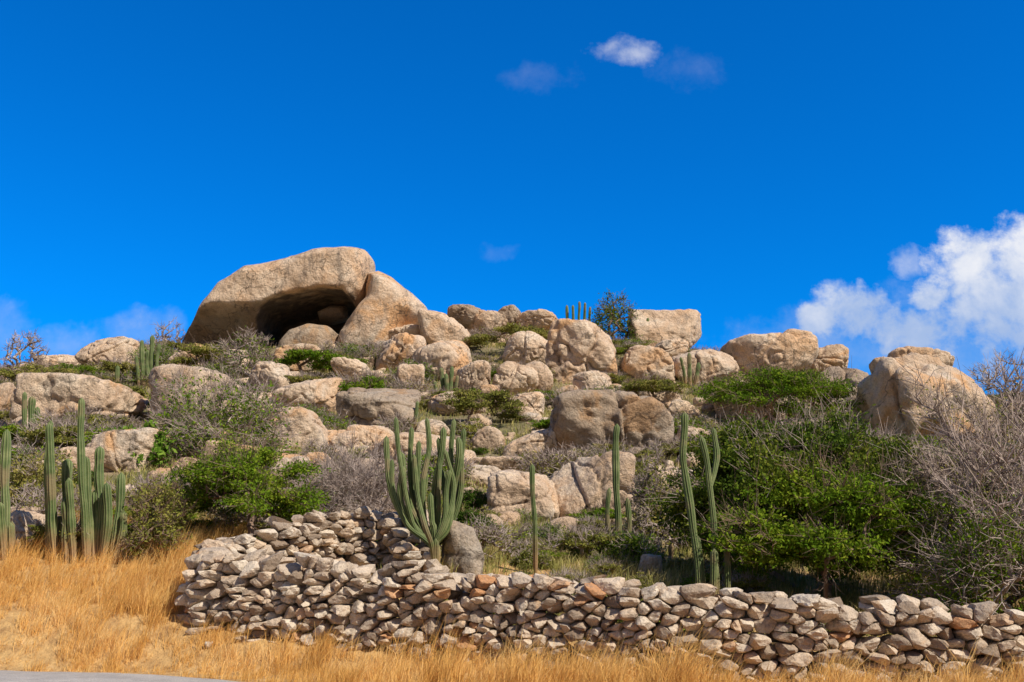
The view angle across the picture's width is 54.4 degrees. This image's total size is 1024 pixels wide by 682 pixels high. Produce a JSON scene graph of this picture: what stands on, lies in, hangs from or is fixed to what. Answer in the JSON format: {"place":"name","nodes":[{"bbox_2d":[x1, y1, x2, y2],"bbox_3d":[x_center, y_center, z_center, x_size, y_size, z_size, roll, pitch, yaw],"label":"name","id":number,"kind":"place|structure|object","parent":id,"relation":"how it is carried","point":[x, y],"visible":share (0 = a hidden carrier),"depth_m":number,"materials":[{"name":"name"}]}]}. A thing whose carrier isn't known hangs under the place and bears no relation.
{"place":"outdoors","nodes":[
{"label":"outdoors","id":0,"kind":"place"},
{"bbox_2d":[0,670,236,681],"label":"road","id":1,"kind":"structure","parent":0,"point":[17,676],"depth_m":14.78,"materials":[{"name":"asphalt"}]},
{"bbox_2d":[0,345,1023,681],"bbox_3d":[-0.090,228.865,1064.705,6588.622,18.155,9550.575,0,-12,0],"label":"ground","id":2,"kind":"structure","parent":0,"point":[50,655],"depth_m":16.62,"materials":[{"name":"plant"}]},
{"bbox_2d":[0,429,14,559],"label":"cactus","id":3,"kind":"object","parent":2,"relation":"on","point":[7,528],"visible":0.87,"depth_m":20.68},
{"bbox_2d":[0,382,15,410],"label":"boulder","id":4,"kind":"object","parent":2,"relation":"on","point":[6,389],"visible":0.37,"depth_m":49.77,"materials":[{"name":"stone"}]},
{"bbox_2d":[0,328,49,378],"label":"bare bush","id":5,"kind":"object","parent":2,"relation":"on","point":[19,349],"visible":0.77,"depth_m":65.43,"materials":[{"name":"plant"}]},
{"bbox_2d":[10,509,44,546],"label":"boulder","id":6,"kind":"object","parent":2,"relation":"on","point":[21,518],"visible":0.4,"depth_m":21.20,"materials":[{"name":"stone"}]},
{"bbox_2d":[22,392,40,429],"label":"cactus","id":7,"kind":"object","parent":2,"relation":"on","point":[32,409],"visible":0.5,"depth_m":43.37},
{"bbox_2d":[0,445,78,505],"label":"thorn bush","id":8,"kind":"object","parent":2,"relation":"on","point":[32,474],"visible":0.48,"depth_m":26.49,"materials":[{"name":"green plant"}]},
{"bbox_2d":[0,355,85,379],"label":"shrub","id":9,"kind":"object","parent":2,"relation":"on","point":[33,368],"visible":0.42,"depth_m":56.60,"materials":[{"name":"green plant"}]},
{"bbox_2d":[44,420,61,559],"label":"cactus","id":10,"kind":"object","parent":2,"relation":"on","point":[53,523],"visible":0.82,"depth_m":20.31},
{"bbox_2d":[33,354,78,366],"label":"boulder","id":11,"kind":"object","parent":2,"relation":"on","point":[53,359],"visible":0.25,"depth_m":68.92,"materials":[{"name":"stone"}]},
{"bbox_2d":[60,458,82,563],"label":"cactus","id":12,"kind":"object","parent":2,"relation":"on","point":[68,512],"visible":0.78,"depth_m":20.14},
{"bbox_2d":[58,446,94,471],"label":"boulder","id":13,"kind":"object","parent":2,"relation":"on","point":[89,452],"visible":0.16,"depth_m":32.17,"materials":[{"name":"stone"}]},
{"bbox_2d":[9,372,148,426],"bbox_3d":[-20.178,3.352,47.153,5.258,3.173,4.898,0,-12,0],"label":"boulder","id":14,"kind":"object","parent":2,"relation":"on","point":[57,393],"visible":0.55,"depth_m":45.08,"materials":[{"name":"stone"}]},
{"bbox_2d":[77,397,104,562],"bbox_3d":[-8.601,2.877,20.367,0.426,3.430,0.729,-8,-15,33],"label":"cactus","id":15,"kind":"object","parent":2,"relation":"on","point":[90,516],"visible":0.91,"depth_m":20.27,"materials":[{"name":"plant"}]},
{"bbox_2d":[75,336,139,365],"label":"boulder","id":16,"kind":"object","parent":2,"relation":"on","point":[109,348],"visible":0.55,"depth_m":66.37,"materials":[{"name":"stone"}]},
{"bbox_2d":[99,472,126,562],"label":"cactus","id":17,"kind":"object","parent":2,"relation":"on","point":[119,523],"visible":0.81,"depth_m":20.19,"materials":[{"name":"plant"}]},
{"bbox_2d":[87,427,173,471],"bbox_3d":[-13.127,3.916,33.840,2.518,1.907,2.454,0,-12,0],"label":"boulder","id":18,"kind":"object","parent":2,"relation":"on","point":[116,445],"visible":0.62,"depth_m":33.01,"materials":[{"name":"stone"}]},
{"bbox_2d":[115,335,160,387],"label":"cactus","id":19,"kind":"object","parent":2,"relation":"on","point":[148,365],"visible":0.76,"depth_m":57.80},
{"bbox_2d":[104,420,179,467],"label":"leafy shrub","id":20,"kind":"object","parent":2,"relation":"on","point":[158,450],"visible":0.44,"depth_m":33.74,"materials":[{"name":"green plant"}]},
{"bbox_2d":[147,504,165,558],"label":"cactus","id":21,"kind":"object","parent":2,"relation":"on","point":[152,545],"visible":0.37,"depth_m":20.41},
{"bbox_2d":[119,471,199,561],"bbox_3d":[-7.231,3.665,20.335,1.558,2.038,1.581,9,-16,-36],"label":"thorn bush","id":22,"kind":"object","parent":2,"relation":"on","point":[164,519],"visible":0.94,"depth_m":20.26,"materials":[{"name":"green plant"}]},
{"bbox_2d":[148,318,185,343],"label":"bare bush","id":23,"kind":"object","parent":2,"relation":"on","point":[168,336],"visible":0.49,"depth_m":71.63,"materials":[{"name":"plant"}]},
{"bbox_2d":[148,364,250,423],"bbox_3d":[-14.397,2.923,46.192,4.905,3.178,5.613,4,-13,-16],"label":"boulder","id":24,"kind":"object","parent":2,"relation":"on","point":[154,375],"visible":0.31,"depth_m":44.12,"materials":[{"name":"stone"}]},
{"bbox_2d":[169,335,232,368],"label":"shrub","id":25,"kind":"object","parent":2,"relation":"on","point":[203,352],"visible":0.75,"depth_m":60.18,"materials":[{"name":"green plant"}]},
{"bbox_2d":[133,351,303,463],"bbox_3d":[-10.766,2.479,36.380,6.062,4.289,5.895,8,-15,-31],"label":"thorn bush","id":26,"kind":"object","parent":2,"relation":"on","point":[202,417],"visible":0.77,"depth_m":35.78,"materials":[{"name":"plant"}]},
{"bbox_2d":[208,322,277,376],"bbox_3d":[-15.692,0.781,58.651,4.210,3.613,4.270,0,-12,0],"label":"bare bush","id":27,"kind":"object","parent":2,"relation":"on","point":[255,354],"visible":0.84,"depth_m":57.89,"materials":[{"name":"plant"}]},
{"bbox_2d":[142,420,345,533],"bbox_3d":[-5.693,3.141,21.600,3.771,2.870,4.020,11,-17,-42],"label":"acacia tree","id":28,"kind":"object","parent":2,"relation":"on","point":[234,479],"visible":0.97,"depth_m":21.18,"materials":[{"name":"green plant"}]},
{"bbox_2d":[246,361,292,391],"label":"boulder","id":29,"kind":"object","parent":2,"relation":"on","point":[275,372],"visible":0.43,"depth_m":53.45,"materials":[{"name":"stone"}]},
{"bbox_2d":[182,246,374,349],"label":"overhanging boulder","id":30,"kind":"object","parent":2,"relation":"on","point":[279,299],"visible":0.61,"depth_m":69.83,"materials":[{"name":"stone"}]},
{"bbox_2d":[264,453,309,480],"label":"boulder","id":31,"kind":"object","parent":2,"relation":"on","point":[287,458],"visible":0.16,"depth_m":31.66,"materials":[{"name":"stone"}]},
{"bbox_2d":[263,406,328,453],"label":"boulder","id":32,"kind":"object","parent":2,"relation":"on","point":[310,425],"visible":0.48,"depth_m":40.42,"materials":[{"name":"stone"}]},
{"bbox_2d":[273,343,327,371],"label":"boulder","id":33,"kind":"object","parent":2,"relation":"on","point":[278,352],"visible":0.2,"depth_m":59.18,"materials":[{"name":"stone"}]},
{"bbox_2d":[272,377,342,414],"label":"boulder","id":34,"kind":"object","parent":2,"relation":"on","point":[324,391],"visible":0.51,"depth_m":48.73,"materials":[{"name":"stone"}]},
{"bbox_2d":[277,323,338,347],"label":"boulder","id":35,"kind":"object","parent":2,"relation":"on","point":[311,333],"visible":0.4,"depth_m":69.06,"materials":[{"name":"grey stone"}]},
{"bbox_2d":[273,341,350,374],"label":"shrub","id":36,"kind":"object","parent":2,"relation":"on","point":[296,356],"visible":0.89,"depth_m":57.23,"materials":[{"name":"green plant"}]},
{"bbox_2d":[328,430,358,447],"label":"boulder","id":37,"kind":"object","parent":2,"relation":"on","point":[333,434],"visible":0.3,"depth_m":40.86,"materials":[{"name":"stone"}]},
{"bbox_2d":[266,426,429,513],"bbox_3d":[-4.128,3.462,24.566,4.581,2.881,4.629,0,-12,0],"label":"bare bush","id":38,"kind":"object","parent":2,"relation":"on","point":[352,481],"visible":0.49,"depth_m":23.91,"materials":[{"name":"plant"}]},
{"bbox_2d":[330,357,372,379],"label":"boulder","id":39,"kind":"object","parent":2,"relation":"on","point":[344,365],"visible":0.47,"depth_m":56.64,"materials":[{"name":"stone"}]},
{"bbox_2d":[335,369,390,390],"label":"shrub","id":40,"kind":"object","parent":2,"relation":"on","point":[371,381],"visible":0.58,"depth_m":49.97,"materials":[{"name":"green plant"}]},
{"bbox_2d":[346,424,393,445],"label":"boulder","id":41,"kind":"object","parent":2,"relation":"on","point":[371,432],"visible":0.38,"depth_m":41.54,"materials":[{"name":"stone"}]},
{"bbox_2d":[336,387,421,427],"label":"boulder","id":42,"kind":"object","parent":2,"relation":"on","point":[366,407],"visible":0.65,"depth_m":45.47,"materials":[{"name":"grey stone"}]},
{"bbox_2d":[337,271,427,347],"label":"boulder","id":43,"kind":"object","parent":2,"relation":"on","point":[387,303],"visible":0.48,"depth_m":68.72,"materials":[{"name":"stone"}]},
{"bbox_2d":[317,305,348,324],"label":"boulder","id":44,"kind":"object","parent":43,"relation":"on","point":[333,314],"visible":0.96,"depth_m":72.82,"materials":[{"name":"brown stone"}]},
{"bbox_2d":[375,332,425,370],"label":"boulder","id":45,"kind":"object","parent":2,"relation":"on","point":[397,347],"visible":0.56,"depth_m":60.53,"materials":[{"name":"stone"}]},
{"bbox_2d":[388,324,419,338],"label":"boulder","id":46,"kind":"object","parent":2,"relation":"on","point":[409,329],"visible":0.22,"depth_m":68.36,"materials":[{"name":"stone"}]},
{"bbox_2d":[362,432,455,461],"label":"boulder","id":47,"kind":"object","parent":2,"relation":"on","point":[404,436],"visible":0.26,"depth_m":35.88,"materials":[{"name":"stone"}]},
{"bbox_2d":[396,364,424,389],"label":"boulder","id":48,"kind":"object","parent":2,"relation":"on","point":[403,370],"visible":0.48,"depth_m":55.08,"materials":[{"name":"stone"}]},
{"bbox_2d":[383,416,465,562],"bbox_3d":[-1.747,3.062,19.278,1.645,3.232,1.306,0,-12,0],"label":"cactus","id":49,"kind":"object","parent":2,"relation":"on","point":[412,514],"visible":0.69,"depth_m":19.31,"materials":[{"name":"plant"}]},
{"bbox_2d":[415,419,449,435],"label":"boulder","id":50,"kind":"object","parent":2,"relation":"on","point":[437,426],"visible":0.49,"depth_m":44.41,"materials":[{"name":"stone"}]},
{"bbox_2d":[412,339,471,381],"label":"boulder","id":51,"kind":"object","parent":2,"relation":"on","point":[447,355],"visible":0.59,"depth_m":57.83,"materials":[{"name":"stone"}]},
{"bbox_2d":[417,308,471,346],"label":"boulder","id":52,"kind":"object","parent":2,"relation":"on","point":[435,326],"visible":0.59,"depth_m":67.03,"materials":[{"name":"stone"}]},
{"bbox_2d":[432,366,458,390],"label":"cactus","id":53,"kind":"object","parent":2,"relation":"on","point":[445,380],"visible":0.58,"depth_m":52.73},
{"bbox_2d":[427,391,466,415],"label":"boulder","id":54,"kind":"object","parent":2,"relation":"on","point":[435,405],"visible":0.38,"depth_m":48.31,"materials":[{"name":"stone"}]},
{"bbox_2d":[440,520,484,574],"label":"boulder","id":55,"kind":"object","parent":2,"relation":"on","point":[461,545],"visible":0.69,"depth_m":19.24,"materials":[{"name":"grey stone"}]},
{"bbox_2d":[456,360,490,391],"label":"boulder","id":56,"kind":"object","parent":2,"relation":"on","point":[477,371],"visible":0.66,"depth_m":55.38,"materials":[{"name":"stone"}]},
{"bbox_2d":[439,379,527,421],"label":"shrub","id":57,"kind":"object","parent":2,"relation":"on","point":[465,403],"visible":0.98,"depth_m":46.05,"materials":[{"name":"green plant"}]},
{"bbox_2d":[465,465,501,487],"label":"boulder","id":58,"kind":"object","parent":2,"relation":"on","point":[482,474],"visible":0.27,"depth_m":34.44,"materials":[{"name":"stone"}]},
{"bbox_2d":[470,426,504,450],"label":"boulder","id":59,"kind":"object","parent":2,"relation":"on","point":[487,437],"visible":0.68,"depth_m":41.54,"materials":[{"name":"stone"}]},
{"bbox_2d":[466,310,513,336],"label":"boulder","id":60,"kind":"object","parent":2,"relation":"on","point":[487,318],"visible":0.38,"depth_m":71.44,"materials":[{"name":"stone"}]},
{"bbox_2d":[447,304,480,328],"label":"boulder","id":61,"kind":"object","parent":60,"relation":"on","point":[463,315],"visible":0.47,"depth_m":71.75,"materials":[{"name":"grey stone"}]},
{"bbox_2d":[498,305,520,323],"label":"boulder","id":62,"kind":"object","parent":60,"relation":"on","point":[510,311],"visible":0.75,"depth_m":71.88,"materials":[{"name":"grey stone"}]},
{"bbox_2d":[482,456,523,469],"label":"boulder","id":63,"kind":"object","parent":2,"relation":"on","point":[501,462],"visible":0.43,"depth_m":36.34,"materials":[{"name":"stone"}]},
{"bbox_2d":[458,311,548,348],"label":"shrub","id":64,"kind":"object","parent":2,"relation":"on","point":[481,339],"visible":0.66,"depth_m":65.38,"materials":[{"name":"green plant"}]},
{"bbox_2d":[0,334,1013,554],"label":"scattered rocks","id":65,"kind":"object","parent":2,"relation":"on","point":[512,516],"visible":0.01,"depth_m":36.75,"materials":[{"name":"stone"}]},
{"bbox_2d":[0,325,1023,638],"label":"hillside scrub","id":66,"kind":"object","parent":2,"relation":"on","point":[486,529],"visible":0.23,"depth_m":35.02,"materials":[{"name":"green plant"}]},
{"bbox_2d":[1,340,1023,513],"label":"hill grass","id":67,"kind":"structure","parent":2,"relation":"on","point":[135,474],"depth_m":46.85,"materials":[{"name":"plant"}]},
{"bbox_2d":[492,361,538,394],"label":"boulder","id":68,"kind":"object","parent":2,"relation":"on","point":[515,376],"visible":0.67,"depth_m":55.16,"materials":[{"name":"stone"}]},
{"bbox_2d":[13,474,1023,645],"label":"weeds","id":69,"kind":"object","parent":2,"relation":"on","point":[667,581],"visible":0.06,"depth_m":19.57,"materials":[{"name":"plant"}]},
{"bbox_2d":[486,469,559,521],"bbox_3d":[0.291,4.615,28.273,2.118,1.920,2.057,0,-12,0],"label":"boulder","id":70,"kind":"object","parent":2,"relation":"on","point":[507,489],"visible":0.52,"depth_m":27.41,"materials":[{"name":"stone"}]},
{"bbox_2d":[501,391,544,414],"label":"boulder","id":71,"kind":"object","parent":2,"relation":"on","point":[534,401],"visible":0.35,"depth_m":48.82,"materials":[{"name":"stone"}]},
{"bbox_2d":[502,331,547,363],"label":"boulder","id":72,"kind":"object","parent":2,"relation":"on","point":[529,346],"visible":0.62,"depth_m":62.50,"materials":[{"name":"stone"}]},
{"bbox_2d":[502,428,559,456],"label":"boulder","id":73,"kind":"object","parent":2,"relation":"on","point":[544,438],"visible":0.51,"depth_m":40.00,"materials":[{"name":"stone"}]},
{"bbox_2d":[529,464,537,573],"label":"cactus","id":74,"kind":"object","parent":2,"relation":"on","point":[534,511],"visible":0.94,"depth_m":19.22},
{"bbox_2d":[516,309,557,329],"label":"boulder","id":75,"kind":"object","parent":2,"relation":"on","point":[545,318],"visible":0.41,"depth_m":71.62,"materials":[{"name":"stone"}]},
{"bbox_2d":[525,361,553,390],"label":"boulder","id":76,"kind":"object","parent":2,"relation":"on","point":[545,375],"visible":0.41,"depth_m":56.17,"materials":[{"name":"stone"}]},
{"bbox_2d":[545,318,617,384],"bbox_3d":[4.109,1.134,59.637,4.311,4.638,4.316,0,-12,0],"label":"boulder","id":77,"kind":"object","parent":2,"relation":"on","point":[573,347],"visible":0.62,"depth_m":58.06,"materials":[{"name":"stone"}]},
{"bbox_2d":[572,370,611,389],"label":"boulder","id":78,"kind":"object","parent":2,"relation":"on","point":[590,379],"visible":0.56,"depth_m":54.77,"materials":[{"name":"stone"}]},
{"bbox_2d":[549,451,635,516],"bbox_3d":[2.191,4.574,29.146,2.803,2.556,2.777,0,-12,0],"label":"boulder","id":79,"kind":"object","parent":2,"relation":"on","point":[579,482],"visible":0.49,"depth_m":28.19,"materials":[{"name":"stone"}]},
{"bbox_2d":[174,537,1023,681],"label":"stone wall","id":80,"kind":"structure","parent":2,"relation":"on","point":[220,577],"depth_m":14.78,"materials":[{"name":"stone"}]},
{"bbox_2d":[194,506,442,589],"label":"stone wall","id":81,"kind":"structure","parent":80,"relation":"on","point":[319,534],"depth_m":19.14,"materials":[{"name":"stone"}]},
{"bbox_2d":[549,389,674,455],"bbox_3d":[4.075,4.029,41.752,5.128,3.493,5.138,0,-12,0],"label":"boulder","id":82,"kind":"object","parent":2,"relation":"on","point":[582,417],"visible":0.6,"depth_m":39.55,"materials":[{"name":"grey stone"}]},
{"bbox_2d":[586,289,647,340],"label":"windswept tree","id":83,"kind":"object","parent":2,"relation":"on","point":[610,316],"visible":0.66,"depth_m":71.60,"materials":[{"name":"green plant"}]},
{"bbox_2d":[605,424,631,534],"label":"cactus","id":84,"kind":"object","parent":2,"relation":"on","point":[616,476],"visible":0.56,"depth_m":22.51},
{"bbox_2d":[620,345,674,380],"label":"boulder","id":85,"kind":"object","parent":2,"relation":"on","point":[648,358],"visible":0.64,"depth_m":59.42,"materials":[{"name":"stone"}]},
{"bbox_2d":[638,554,661,576],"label":"boulder","id":86,"kind":"object","parent":2,"relation":"on","point":[655,561],"visible":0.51,"depth_m":19.95,"materials":[{"name":"stone"}]},
{"bbox_2d":[611,369,692,399],"bbox_3d":[7.471,2.498,53.809,4.612,2.260,3.580,0,-12,0],"label":"acacia tree","id":87,"kind":"object","parent":2,"relation":"on","point":[652,386],"visible":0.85,"depth_m":53.05,"materials":[{"name":"green plant"}]},
{"bbox_2d":[622,436,701,552],"bbox_3d":[3.510,3.759,23.616,2.101,2.974,1.878,0,-12,0],"label":"bare bush","id":88,"kind":"object","parent":2,"relation":"on","point":[639,510],"visible":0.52,"depth_m":23.32,"materials":[{"name":"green plant"}]},
{"bbox_2d":[627,309,701,347],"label":"boulder","id":89,"kind":"object","parent":2,"relation":"on","point":[660,325],"visible":0.57,"depth_m":71.61,"materials":[{"name":"stone"}]},
{"bbox_2d":[655,338,688,357],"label":"boulder","id":90,"kind":"object","parent":2,"relation":"on","point":[673,347],"visible":0.46,"depth_m":66.87,"materials":[{"name":"stone"}]},
{"bbox_2d":[668,399,700,416],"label":"boulder","id":91,"kind":"object","parent":2,"relation":"on","point":[676,405],"visible":0.51,"depth_m":50.55,"materials":[{"name":"stone"}]},
{"bbox_2d":[679,353,700,385],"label":"cactus","id":92,"kind":"object","parent":2,"relation":"on","point":[689,373],"visible":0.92,"depth_m":59.70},
{"bbox_2d":[679,411,730,610],"bbox_3d":[3.360,3.042,17.313,0.716,3.671,0.477,-8,-15,33],"label":"cactus","id":93,"kind":"object","parent":2,"relation":"on","point":[698,555],"visible":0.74,"depth_m":17.23,"materials":[{"name":"plant"}]},
{"bbox_2d":[672,348,738,383],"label":"boulder","id":94,"kind":"object","parent":2,"relation":"on","point":[715,361],"visible":0.47,"depth_m":60.48,"materials":[{"name":"stone"}]},
{"bbox_2d":[712,380,776,422],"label":"shrub","id":95,"kind":"object","parent":2,"relation":"on","point":[732,408],"visible":0.24,"depth_m":51.18,"materials":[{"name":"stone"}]},
{"bbox_2d":[721,329,818,373],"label":"boulder","id":96,"kind":"object","parent":2,"relation":"on","point":[784,344],"visible":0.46,"depth_m":67.40,"materials":[{"name":"stone"}]},
{"bbox_2d":[682,345,873,424],"bbox_3d":[13.579,2.531,50.533,9.081,4.620,9.436,-8,-15,33],"label":"acacia tree","id":97,"kind":"object","parent":2,"relation":"on","point":[782,383],"visible":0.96,"depth_m":49.13,"materials":[{"name":"green plant"}]},
{"bbox_2d":[621,387,950,592],"bbox_3d":[5.367,2.956,19.330,6.605,4.085,5.137,0,-12,0],"label":"acacia tree","id":98,"kind":"object","parent":2,"relation":"on","point":[746,445],"visible":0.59,"depth_m":18.66,"materials":[{"name":"green plant"}]},
{"bbox_2d":[810,344,848,380],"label":"boulder","id":99,"kind":"object","parent":2,"relation":"on","point":[836,355],"visible":0.29,"depth_m":70.66,"materials":[{"name":"stone"}]},
{"bbox_2d":[817,366,868,415],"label":"boulder","id":100,"kind":"object","parent":2,"relation":"on","point":[859,377],"visible":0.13,"depth_m":54.45,"materials":[{"name":"grey stone"}]},
{"bbox_2d":[696,434,995,598],"bbox_3d":[5.888,3.198,17.575,5.555,3.434,3.336,0,-12,0],"label":"acacia tree","id":101,"kind":"object","parent":2,"relation":"on","point":[758,539],"visible":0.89,"depth_m":17.11,"materials":[{"name":"green plant"}]},
{"bbox_2d":[887,346,954,366],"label":"boulder","id":102,"kind":"object","parent":2,"relation":"on","point":[947,358],"visible":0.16,"depth_m":70.75,"materials":[{"name":"stone"}]},
{"bbox_2d":[851,352,998,457],"bbox_3d":[20.332,3.886,49.984,6.920,6.546,7.452,0,-12,0],"label":"boulder","id":103,"kind":"object","parent":2,"relation":"on","point":[888,397],"visible":0.41,"depth_m":47.69,"materials":[{"name":"stone"}]},
{"bbox_2d":[839,348,1023,605],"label":"bare bush","id":104,"kind":"object","parent":2,"relation":"on","point":[945,461],"visible":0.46,"depth_m":18.09,"materials":[{"name":"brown plant"}]},
{"bbox_2d":[874,458,1023,614],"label":"thorn bush","id":105,"kind":"object","parent":2,"relation":"on","point":[950,561],"visible":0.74,"depth_m":16.17,"materials":[{"name":"plant"}]},
{"bbox_2d":[881,366,1023,615],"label":"bare bush","id":106,"kind":"object","parent":2,"relation":"on","point":[1006,582],"visible":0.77,"depth_m":16.33,"materials":[{"name":"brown plant"}]},
{"bbox_2d":[964,348,1023,418],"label":"bare bush","id":107,"kind":"object","parent":2,"relation":"on","point":[988,384],"visible":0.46,"depth_m":62.06,"materials":[{"name":"plant"}]},
{"bbox_2d":[0,0,1023,395],"label":"sky","id":108,"kind":"structure","parent":0,"point":[849,173],"materials":[{"name":"blue"}]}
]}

